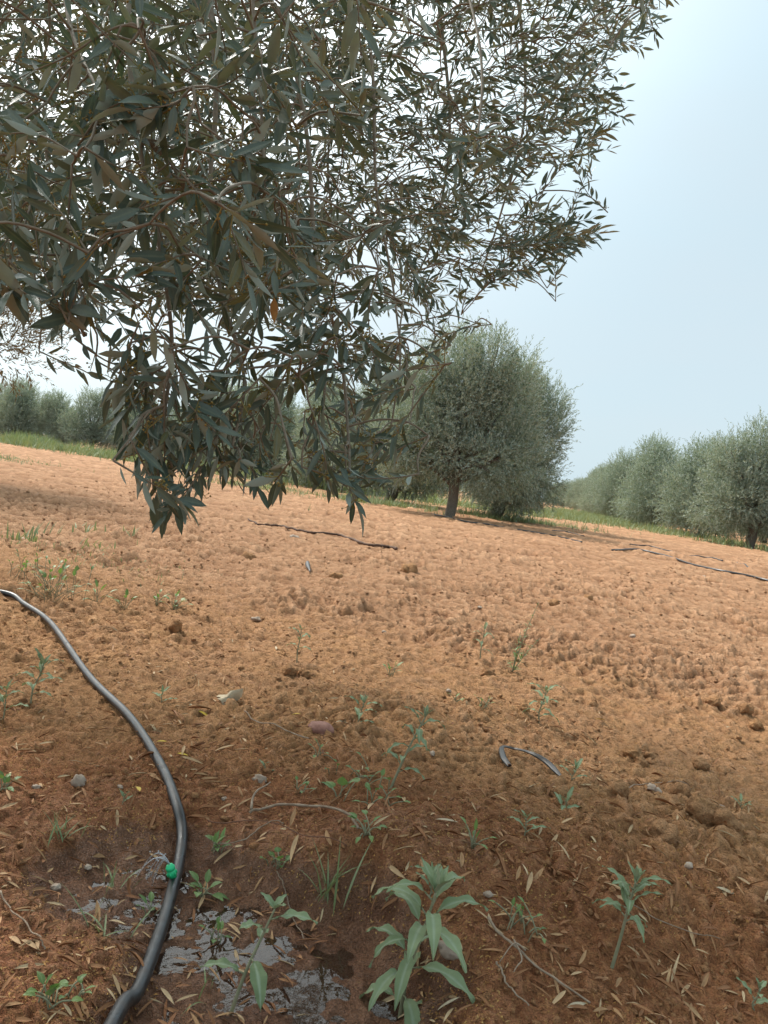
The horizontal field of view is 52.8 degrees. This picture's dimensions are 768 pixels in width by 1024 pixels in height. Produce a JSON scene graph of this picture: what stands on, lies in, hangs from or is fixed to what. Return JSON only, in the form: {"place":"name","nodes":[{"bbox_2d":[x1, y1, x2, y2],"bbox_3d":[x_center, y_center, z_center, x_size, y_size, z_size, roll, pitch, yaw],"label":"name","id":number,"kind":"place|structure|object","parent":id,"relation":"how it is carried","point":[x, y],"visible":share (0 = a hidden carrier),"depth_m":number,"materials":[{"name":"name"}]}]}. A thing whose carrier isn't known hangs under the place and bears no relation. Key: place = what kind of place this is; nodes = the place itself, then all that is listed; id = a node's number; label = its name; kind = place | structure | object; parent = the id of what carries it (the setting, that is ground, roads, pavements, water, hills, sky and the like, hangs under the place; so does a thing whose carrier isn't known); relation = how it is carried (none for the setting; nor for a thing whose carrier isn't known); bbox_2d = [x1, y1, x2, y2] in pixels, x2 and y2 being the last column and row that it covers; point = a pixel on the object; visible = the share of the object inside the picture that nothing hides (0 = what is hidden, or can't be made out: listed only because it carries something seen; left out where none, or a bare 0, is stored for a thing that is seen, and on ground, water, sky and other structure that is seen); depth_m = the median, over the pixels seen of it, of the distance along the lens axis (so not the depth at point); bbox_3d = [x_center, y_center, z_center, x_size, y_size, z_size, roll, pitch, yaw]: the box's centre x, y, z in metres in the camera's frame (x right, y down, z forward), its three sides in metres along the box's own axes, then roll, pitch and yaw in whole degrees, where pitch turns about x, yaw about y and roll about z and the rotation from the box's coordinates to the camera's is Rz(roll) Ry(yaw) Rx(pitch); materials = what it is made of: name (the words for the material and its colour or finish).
{"place":"outdoors","nodes":[
{"label":"outdoors","id":0,"kind":"place"},
{"bbox_2d":[0,429,767,1023],"bbox_3d":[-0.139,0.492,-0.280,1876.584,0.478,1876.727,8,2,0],"label":"ground","id":1,"kind":"structure","parent":0,"point":[338,979],"depth_m":1.42,"materials":[{"name":"red soil"}]},
{"bbox_2d":[0,771,21,791],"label":"broadleaf weed","id":2,"kind":"object","parent":1,"relation":"on","point":[6,778],"visible":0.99,"depth_m":1.06,"materials":[{"name":"green plant"}]},
{"bbox_2d":[0,679,27,717],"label":"silverleaf weed","id":3,"kind":"object","parent":1,"relation":"on","point":[2,697],"visible":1,"depth_m":1.31,"materials":[{"name":"green plant"}]},
{"bbox_2d":[6,522,38,541],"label":"grass tuft","id":4,"kind":"object","parent":1,"relation":"on","point":[18,537],"visible":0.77,"depth_m":3.21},
{"bbox_2d":[0,890,45,949],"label":"dead twig","id":5,"kind":"object","parent":1,"relation":"on","point":[12,912],"visible":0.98,"depth_m":0.78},
{"bbox_2d":[0,374,46,436],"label":"olive tree","id":6,"kind":"object","parent":1,"relation":"on","point":[19,409],"visible":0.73,"depth_m":37.43,"materials":[{"name":"green plant"}]},
{"bbox_2d":[8,548,66,583],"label":"broadleaf weed","id":7,"kind":"object","parent":1,"relation":"on","point":[49,561],"visible":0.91,"depth_m":2.32,"materials":[{"name":"green plant"}]},
{"bbox_2d":[0,451,77,469],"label":"grass strip","id":8,"kind":"object","parent":1,"relation":"on","point":[13,457],"depth_m":12.46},
{"bbox_2d":[15,647,64,702],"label":"silverleaf weed","id":9,"kind":"object","parent":1,"relation":"on","point":[42,662],"visible":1,"depth_m":1.40,"materials":[{"name":"green plant"}]},
{"bbox_2d":[23,971,83,1009],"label":"broadleaf weed","id":10,"kind":"object","parent":1,"relation":"on","point":[30,991],"visible":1,"depth_m":0.67,"materials":[{"name":"green plant"}]},
{"bbox_2d":[28,386,79,445],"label":"olive tree","id":11,"kind":"object","parent":1,"relation":"on","point":[48,417],"visible":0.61,"depth_m":36.88,"materials":[{"name":"green plant"}]},
{"bbox_2d":[0,79,109,401],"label":"olive tree","id":12,"kind":"object","parent":1,"relation":"on","point":[23,334],"visible":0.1,"depth_m":7.20,"materials":[{"name":"green plant"}]},
{"bbox_2d":[18,563,93,602],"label":"broadleaf weed","id":13,"kind":"object","parent":1,"relation":"on","point":[60,571],"visible":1,"depth_m":2.22,"materials":[{"name":"green plant"}]},
{"bbox_2d":[41,809,91,844],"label":"grass tuft","id":14,"kind":"object","parent":1,"relation":"on","point":[58,828],"visible":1,"depth_m":0.95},
{"bbox_2d":[58,974,95,999],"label":"broadleaf weed","id":15,"kind":"object","parent":1,"relation":"on","point":[80,980],"visible":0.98,"depth_m":0.69,"materials":[{"name":"green plant"}]},
{"bbox_2d":[70,774,86,786],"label":"stone","id":16,"kind":"object","parent":1,"relation":"on","point":[78,780],"visible":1,"depth_m":1.10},
{"bbox_2d":[54,384,118,449],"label":"olive tree","id":17,"kind":"object","parent":1,"relation":"on","point":[93,433],"visible":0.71,"depth_m":35.98,"materials":[{"name":"green plant"}]},
{"bbox_2d":[0,589,187,1023],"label":"irrigation hose","id":18,"kind":"object","parent":1,"relation":"on","point":[132,996],"visible":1,"depth_m":0.99,"materials":[{"name":"black plastic"}]},
{"bbox_2d":[126,841,169,884],"bbox_3d":[-0.288,0.426,0.929,0.060,0.048,0.038,8,2,0],"label":"water jet","id":19,"kind":"object","parent":18,"relation":"attached to","point":[163,857],"visible":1,"depth_m":0.93,"materials":[{"name":"white"}]},
{"bbox_2d":[0,531,202,586],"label":"grass strip","id":20,"kind":"object","parent":1,"relation":"on","point":[90,555],"depth_m":2.94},
{"bbox_2d":[61,883,159,937],"bbox_3d":[-0.294,0.409,0.817,0.078,0.064,0.093,9,3,35],"label":"grass tuft","id":21,"kind":"object","parent":1,"relation":"on","point":[104,930],"visible":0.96,"depth_m":0.81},
{"bbox_2d":[103,861,143,891],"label":"grass tuft","id":22,"kind":"object","parent":1,"relation":"on","point":[112,882],"visible":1,"depth_m":0.92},
{"bbox_2d":[103,388,157,450],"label":"olive tree","id":23,"kind":"object","parent":1,"relation":"on","point":[131,416],"visible":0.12,"depth_m":35.12,"materials":[{"name":"green plant"}]},
{"bbox_2d":[136,891,159,917],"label":"broadleaf weed","id":24,"kind":"object","parent":1,"relation":"on","point":[150,896],"visible":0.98,"depth_m":0.89,"materials":[{"name":"green plant"}]},
{"bbox_2d":[140,402,192,455],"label":"olive tree","id":25,"kind":"object","parent":1,"relation":"on","point":[172,412],"visible":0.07,"depth_m":34.58,"materials":[{"name":"green plant"}]},
{"bbox_2d":[169,619,181,632],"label":"soil clod","id":26,"kind":"object","parent":1,"relation":"on","point":[175,625],"visible":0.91,"depth_m":2.03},
{"bbox_2d":[189,869,228,900],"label":"broadleaf weed","id":27,"kind":"object","parent":1,"relation":"on","point":[218,895],"visible":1,"depth_m":0.93,"materials":[{"name":"green plant"}]},
{"bbox_2d":[173,379,251,469],"bbox_3d":[-5.797,-3.300,28.990,3.390,3.947,4.430,9,3,33],"label":"olive tree","id":28,"kind":"object","parent":1,"relation":"on","point":[203,454],"visible":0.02,"depth_m":28.36,"materials":[{"name":"green plant"}]},
{"bbox_2d":[199,916,230,943],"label":"broadleaf weed","id":29,"kind":"object","parent":1,"relation":"on","point":[219,925],"visible":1,"depth_m":0.85,"materials":[{"name":"green plant"}]},
{"bbox_2d":[204,827,230,852],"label":"broadleaf weed","id":30,"kind":"object","parent":1,"relation":"on","point":[215,839],"visible":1,"depth_m":0.99,"materials":[{"name":"green plant"}]},
{"bbox_2d":[214,689,242,704],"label":"torn leaf","id":31,"kind":"object","parent":1,"relation":"on","point":[236,695],"visible":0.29,"depth_m":1.51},
{"bbox_2d":[213,369,303,474],"bbox_3d":[-3.768,-2.856,25.453,4.344,3.775,3.275,9,2,20],"label":"olive tree","id":32,"kind":"object","parent":1,"relation":"on","point":[289,412],"visible":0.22,"depth_m":24.82,"materials":[{"name":"green plant"}]},
{"bbox_2d":[200,892,317,1014],"bbox_3d":[-0.121,0.428,0.739,0.079,0.116,0.072,10,3,39],"label":"silverleaf weed","id":33,"kind":"object","parent":1,"relation":"on","point":[258,977],"visible":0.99,"depth_m":0.74,"materials":[{"name":"green plant"}]},
{"bbox_2d":[0,429,523,513],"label":"grass strip","id":34,"kind":"object","parent":1,"relation":"on","point":[30,441],"depth_m":24.47,"materials":[{"name":"plant"}]},
{"bbox_2d":[260,847,289,868],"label":"broadleaf weed","id":35,"kind":"object","parent":1,"relation":"on","point":[278,850],"visible":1,"depth_m":0.95,"materials":[{"name":"green plant"}]},
{"bbox_2d":[244,710,308,738],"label":"dead twig","id":36,"kind":"object","parent":1,"relation":"on","point":[276,725],"visible":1,"depth_m":1.35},
{"bbox_2d":[207,820,346,845],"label":"dead twig","id":37,"kind":"object","parent":1,"relation":"on","point":[278,824],"visible":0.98,"depth_m":1.00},
{"bbox_2d":[282,663,298,675],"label":"soil clod","id":38,"kind":"object","parent":1,"relation":"on","point":[289,669],"visible":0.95,"depth_m":1.75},
{"bbox_2d":[286,624,312,662],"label":"silverleaf weed","id":39,"kind":"object","parent":1,"relation":"on","point":[299,638],"visible":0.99,"depth_m":1.86,"materials":[{"name":"green plant"}]},
{"bbox_2d":[249,782,358,828],"bbox_3d":[-0.108,0.393,1.019,0.204,0.043,0.068,10,3,40],"label":"dead twig","id":40,"kind":"object","parent":1,"relation":"on","point":[252,809],"visible":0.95,"depth_m":1.05,"materials":[{"name":"wood"}]},
{"bbox_2d":[308,721,333,734],"bbox_3d":[-0.111,0.383,1.367,0.052,0.020,0.035,11,14,29],"label":"stone","id":41,"kind":"object","parent":1,"relation":"on","point":[318,727],"visible":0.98,"depth_m":1.36,"materials":[{"name":"stone"}]},
{"bbox_2d":[276,367,369,488],"bbox_3d":[-1.643,-2.349,22.482,3.221,3.749,4.208,7,2,-19],"label":"olive tree","id":42,"kind":"object","parent":1,"relation":"on","point":[317,402],"visible":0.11,"depth_m":21.75,"materials":[{"name":"green plant"}]},
{"bbox_2d":[248,518,397,549],"bbox_3d":[-0.541,0.158,6.051,1.615,0.039,0.358,9,3,36],"label":"irrigation hose","id":43,"kind":"object","parent":1,"relation":"on","point":[355,540],"visible":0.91,"depth_m":5.96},
{"bbox_2d":[299,836,374,913],"bbox_3d":[-0.051,0.420,0.922,0.092,0.086,0.082,9,3,33],"label":"grass tuft","id":44,"kind":"object","parent":1,"relation":"on","point":[333,881],"visible":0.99,"depth_m":0.91,"materials":[{"name":"plant"}]},
{"bbox_2d":[0,0,678,538],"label":"olive tree","id":45,"kind":"object","parent":1,"relation":"on","point":[260,270],"visible":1,"depth_m":1.09,"materials":[{"name":"green plant"}]},
{"bbox_2d":[322,776,359,800],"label":"broadleaf weed","id":46,"kind":"object","parent":1,"relation":"on","point":[342,781],"visible":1,"depth_m":1.11,"materials":[{"name":"green plant"}]},
{"bbox_2d":[325,752,387,789],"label":"broadleaf weed","id":47,"kind":"object","parent":1,"relation":"on","point":[382,771],"visible":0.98,"depth_m":1.15,"materials":[{"name":"green plant"}]},
{"bbox_2d":[345,694,381,723],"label":"silverleaf weed","id":48,"kind":"object","parent":1,"relation":"on","point":[363,699],"visible":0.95,"depth_m":1.42,"materials":[{"name":"green plant"}]},
{"bbox_2d":[348,810,386,842],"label":"broadleaf weed","id":49,"kind":"object","parent":1,"relation":"on","point":[353,815],"visible":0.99,"depth_m":0.95,"materials":[{"name":"green plant"}]},
{"bbox_2d":[108,461,640,536],"bbox_3d":[0.789,-0.189,16.090,12.375,0.360,5.850,7,2,-19],"label":"grass strip","id":50,"kind":"object","parent":1,"relation":"on","point":[377,500],"depth_m":15.75,"materials":[{"name":"plant"}]},
{"bbox_2d":[351,777,409,809],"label":"broadleaf weed","id":51,"kind":"object","parent":1,"relation":"on","point":[367,785],"visible":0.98,"depth_m":1.07,"materials":[{"name":"green plant"}]},
{"bbox_2d":[318,350,448,503],"bbox_3d":[0.429,-1.999,18.603,4.140,3.906,3.035,6,3,-34],"label":"olive tree","id":52,"kind":"object","parent":1,"relation":"on","point":[416,487],"visible":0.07,"depth_m":18.35,"materials":[{"name":"green plant"}]},
{"bbox_2d":[0,594,767,1023],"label":"leaf litter","id":53,"kind":"object","parent":1,"relation":"on","point":[240,968],"visible":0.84,"depth_m":0.91,"materials":[{"name":"plant"}]},
{"bbox_2d":[0,543,767,1023],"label":"fallen blossom","id":54,"kind":"object","parent":1,"relation":"on","point":[372,849],"visible":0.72,"depth_m":1.00,"materials":[{"name":"plant"}]},
{"bbox_2d":[400,563,417,572],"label":"soil clod","id":55,"kind":"object","parent":1,"relation":"on","point":[409,568],"visible":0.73,"depth_m":4.20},
{"bbox_2d":[381,704,445,788],"bbox_3d":[0.048,0.351,1.157,0.096,0.130,0.077,6,3,-30],"label":"silverleaf weed","id":56,"kind":"object","parent":1,"relation":"on","point":[419,732],"visible":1,"depth_m":1.15,"materials":[{"name":"green plant"}]},
{"bbox_2d":[359,857,488,1023],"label":"silverleaf weed","id":57,"kind":"object","parent":1,"relation":"on","point":[441,879],"visible":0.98,"depth_m":0.75,"materials":[{"name":"green plant"}]},
{"bbox_2d":[410,862,440,897],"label":"silverleaf weed","id":58,"kind":"object","parent":1,"relation":"on","point":[434,869],"visible":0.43,"depth_m":0.86,"materials":[{"name":"green plant"}]},
{"bbox_2d":[438,940,458,960],"bbox_3d":[0.068,0.448,0.793,0.033,0.016,0.022,20,16,-1],"label":"stone","id":59,"kind":"object","parent":1,"relation":"on","point":[446,952],"visible":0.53,"depth_m":0.78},
{"bbox_2d":[229,468,683,533],"bbox_3d":[5.570,-0.211,30.437,14.453,0.513,26.117,10,3,41],"label":"grass strip","id":60,"kind":"object","parent":1,"relation":"on","point":[558,514],"depth_m":25.43,"materials":[{"name":"plant"}]},
{"bbox_2d":[363,312,558,516],"bbox_3d":[1.426,-1.731,13.974,3.545,3.918,2.538,8,2,0],"label":"olive tree","id":61,"kind":"object","parent":1,"relation":"on","point":[455,437],"visible":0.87,"depth_m":13.54,"materials":[{"name":"green plant"}]},
{"bbox_2d":[460,816,495,849],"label":"broadleaf weed","id":62,"kind":"object","parent":1,"relation":"on","point":[473,843],"visible":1,"depth_m":0.93,"materials":[{"name":"green plant"}]},
{"bbox_2d":[472,622,494,658],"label":"silverleaf weed","id":63,"kind":"object","parent":1,"relation":"on","point":[486,633],"visible":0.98,"depth_m":2.22,"materials":[{"name":"green plant"}]},
{"bbox_2d":[481,667,495,675],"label":"soil clod","id":64,"kind":"object","parent":1,"relation":"on","point":[487,671],"visible":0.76,"depth_m":2.03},
{"bbox_2d":[434,514,581,542],"bbox_3d":[1.923,0.241,12.262,0.571,0.040,3.733,6,3,-33],"label":"drip line","id":65,"kind":"object","parent":1,"relation":"on","point":[502,526],"visible":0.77,"depth_m":12.33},
{"bbox_2d":[496,961,528,1005],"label":"dead twig","id":66,"kind":"object","parent":1,"relation":"on","point":[503,975],"visible":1,"depth_m":0.74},
{"bbox_2d":[445,347,584,523],"bbox_3d":[2.719,-1.611,16.238,3.038,3.962,2.641,7,2,-6],"label":"olive tree","id":67,"kind":"object","parent":1,"relation":"on","point":[555,412],"visible":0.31,"depth_m":16.04,"materials":[{"name":"green plant"}]},
{"bbox_2d":[488,896,546,943],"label":"broadleaf weed","id":68,"kind":"object","parent":1,"relation":"on","point":[518,910],"visible":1,"depth_m":0.82,"materials":[{"name":"green plant"}]},
{"bbox_2d":[507,602,539,671],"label":"spindly weed","id":69,"kind":"object","parent":1,"relation":"on","point":[515,660],"visible":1,"depth_m":2.12,"materials":[{"name":"green plant"}]},
{"bbox_2d":[499,745,560,775],"bbox_3d":[0.246,0.426,1.332,0.099,0.016,0.140,8,2,0],"label":"plastic strip","id":70,"kind":"object","parent":1,"relation":"on","point":[544,760],"visible":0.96,"depth_m":1.33,"materials":[{"name":"plastic"}]},
{"bbox_2d":[510,809,550,835],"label":"silverleaf weed","id":71,"kind":"object","parent":1,"relation":"on","point":[530,819],"visible":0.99,"depth_m":1.00,"materials":[{"name":"green plant"}]},
{"bbox_2d":[487,916,590,1003],"bbox_3d":[0.139,0.444,0.758,0.122,0.028,0.045,10,3,41],"label":"dead twig","id":72,"kind":"object","parent":1,"relation":"on","point":[515,944],"visible":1,"depth_m":0.77,"materials":[{"name":"wood"}]},
{"bbox_2d":[522,683,560,724],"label":"silverleaf weed","id":73,"kind":"object","parent":1,"relation":"on","point":[546,698],"visible":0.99,"depth_m":1.65,"materials":[{"name":"green plant"}]},
{"bbox_2d":[549,785,568,796],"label":"soil clod","id":74,"kind":"object","parent":1,"relation":"on","point":[562,790],"visible":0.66,"depth_m":1.16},
{"bbox_2d":[550,839,572,859],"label":"grass tuft","id":75,"kind":"object","parent":1,"relation":"on","point":[563,850],"visible":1,"depth_m":0.95,"materials":[{"name":"beige plant"}]},
{"bbox_2d":[551,478,572,507],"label":"olive tree","id":76,"kind":"object","parent":1,"relation":"on","point":[562,490],"visible":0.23,"depth_m":105.54,"materials":[{"name":"green plant"}]},
{"bbox_2d":[554,786,581,809],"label":"silverleaf weed","id":77,"kind":"object","parent":1,"relation":"on","point":[569,794],"visible":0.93,"depth_m":1.12,"materials":[{"name":"green plant"}]},
{"bbox_2d":[562,475,584,509],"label":"olive tree","id":78,"kind":"object","parent":1,"relation":"on","point":[570,493],"visible":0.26,"depth_m":89.72,"materials":[{"name":"green plant"}]},
{"bbox_2d":[559,758,590,779],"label":"silverleaf weed","id":79,"kind":"object","parent":1,"relation":"on","point":[577,764],"visible":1,"depth_m":1.25,"materials":[{"name":"green plant"}]},
{"bbox_2d":[569,476,586,510],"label":"olive tree","id":80,"kind":"object","parent":1,"relation":"on","point":[576,494],"visible":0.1,"depth_m":77.05,"materials":[{"name":"green plant"}]},
{"bbox_2d":[576,463,604,511],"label":"olive tree","id":81,"kind":"object","parent":1,"relation":"on","point":[581,493],"visible":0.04,"depth_m":58.49,"materials":[{"name":"green plant"}]},
{"bbox_2d":[575,461,608,514],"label":"olive tree","id":82,"kind":"object","parent":1,"relation":"on","point":[596,476],"visible":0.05,"depth_m":51.64,"materials":[{"name":"green plant"}]},
{"bbox_2d":[582,457,632,517],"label":"olive tree","id":83,"kind":"object","parent":1,"relation":"on","point":[592,494],"visible":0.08,"depth_m":46.34,"materials":[{"name":"green plant"}]},
{"bbox_2d":[587,445,644,517],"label":"olive tree","id":84,"kind":"object","parent":1,"relation":"on","point":[608,490],"visible":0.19,"depth_m":40.05,"materials":[{"name":"green plant"}]},
{"bbox_2d":[605,779,629,797],"bbox_3d":[0.368,0.442,1.231,0.044,0.029,0.035,-10,-4,-15],"label":"soil clod","id":85,"kind":"object","parent":1,"relation":"on","point":[620,787],"visible":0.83,"depth_m":1.22,"materials":[{"name":"soil"}]},
{"bbox_2d":[592,860,671,968],"bbox_3d":[0.257,0.424,0.810,0.073,0.114,0.077,8,2,0],"label":"silverleaf weed","id":86,"kind":"object","parent":1,"relation":"on","point":[627,895],"visible":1,"depth_m":0.81,"materials":[{"name":"green plant"}]},
{"bbox_2d":[622,744,643,758],"bbox_3d":[0.497,0.480,1.539,0.036,0.031,0.042,-10,9,-15],"label":"soil clod","id":87,"kind":"object","parent":1,"relation":"on","point":[634,751],"visible":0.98,"depth_m":1.53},
{"bbox_2d":[634,754,648,767],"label":"soil clod","id":88,"kind":"object","parent":1,"relation":"on","point":[641,760],"visible":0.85,"depth_m":1.51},
{"bbox_2d":[606,454,683,525],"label":"olive tree","id":89,"kind":"object","parent":1,"relation":"on","point":[617,498],"visible":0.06,"depth_m":34.88,"materials":[{"name":"green plant"}]},
{"bbox_2d":[609,429,692,529],"bbox_3d":[11.016,-1.197,30.990,3.594,4.184,4.696,9,3,27],"label":"olive tree","id":90,"kind":"object","parent":1,"relation":"on","point":[654,456],"visible":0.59,"depth_m":30.36,"materials":[{"name":"green plant"}]},
{"bbox_2d":[630,941,679,1017],"bbox_3d":[0.274,0.472,0.788,0.058,0.031,0.128,8,2,18],"label":"grass tuft","id":91,"kind":"object","parent":1,"relation":"on","point":[673,973],"visible":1,"depth_m":0.81,"materials":[{"name":"beige plant"}]},
{"bbox_2d":[543,506,767,551],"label":"grass strip","id":92,"kind":"object","parent":1,"relation":"on","point":[648,527],"depth_m":24.28,"materials":[{"name":"plant"}]},
{"bbox_2d":[650,819,677,846],"bbox_3d":[0.387,0.443,1.069,0.037,0.032,0.048,7,2,-16],"label":"soil clod","id":93,"kind":"object","parent":1,"relation":"on","point":[664,830],"visible":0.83,"depth_m":1.06,"materials":[{"name":"soil"}]},
{"bbox_2d":[669,782,691,797],"bbox_3d":[0.512,0.482,1.335,0.036,0.032,0.038,9,3,29],"label":"soil clod","id":94,"kind":"object","parent":1,"relation":"on","point":[681,788],"visible":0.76,"depth_m":1.32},
{"bbox_2d":[611,548,767,580],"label":"drip line","id":95,"kind":"object","parent":1,"relation":"on","point":[720,570],"visible":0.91,"depth_m":8.83,"materials":[{"name":"plastic"}]},
{"bbox_2d":[646,431,747,538],"bbox_3d":[10.931,-0.868,25.986,4.140,3.906,3.035,7,2,-17],"label":"olive tree","id":96,"kind":"object","parent":1,"relation":"on","point":[683,480],"visible":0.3,"depth_m":25.73,"materials":[{"name":"green plant"}]},
{"bbox_2d":[692,756,710,770],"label":"soil clod","id":97,"kind":"object","parent":1,"relation":"on","point":[700,763],"visible":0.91,"depth_m":1.54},
{"bbox_2d":[685,796,721,826],"bbox_3d":[0.496,0.464,1.195,0.062,0.044,0.052,21,13,-1],"label":"soil clod","id":98,"kind":"object","parent":1,"relation":"on","point":[702,810],"visible":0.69,"depth_m":1.18,"materials":[{"name":"soil"}]},
{"bbox_2d":[704,696,720,706],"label":"soil clod","id":99,"kind":"object","parent":1,"relation":"on","point":[714,701],"visible":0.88,"depth_m":2.08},
{"bbox_2d":[678,407,767,548],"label":"olive tree","id":100,"kind":"object","parent":1,"relation":"on","point":[750,511],"visible":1,"depth_m":20.68,"materials":[{"name":"green plant"}]},
{"bbox_2d":[711,806,741,831],"bbox_3d":[0.520,0.471,1.176,0.044,0.039,0.056,19,-4,34],"label":"soil clod","id":101,"kind":"object","parent":1,"relation":"on","point":[723,814],"visible":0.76,"depth_m":1.16,"materials":[{"name":"soil"}]},
{"bbox_2d":[733,703,753,714],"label":"soil clod","id":102,"kind":"object","parent":1,"relation":"on","point":[748,709],"visible":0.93,"depth_m":2.05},
{"bbox_2d":[736,976,767,1010],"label":"silverleaf weed","id":103,"kind":"object","parent":1,"relation":"on","point":[762,984],"visible":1,"depth_m":0.79,"materials":[{"name":"green plant"}]},
{"bbox_2d":[748,718,763,729],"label":"soil clod","id":104,"kind":"object","parent":1,"relation":"on","point":[755,724],"visible":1,"depth_m":1.94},
{"bbox_2d":[0,0,767,501],"label":"sky","id":105,"kind":"structure","parent":0,"point":[663,326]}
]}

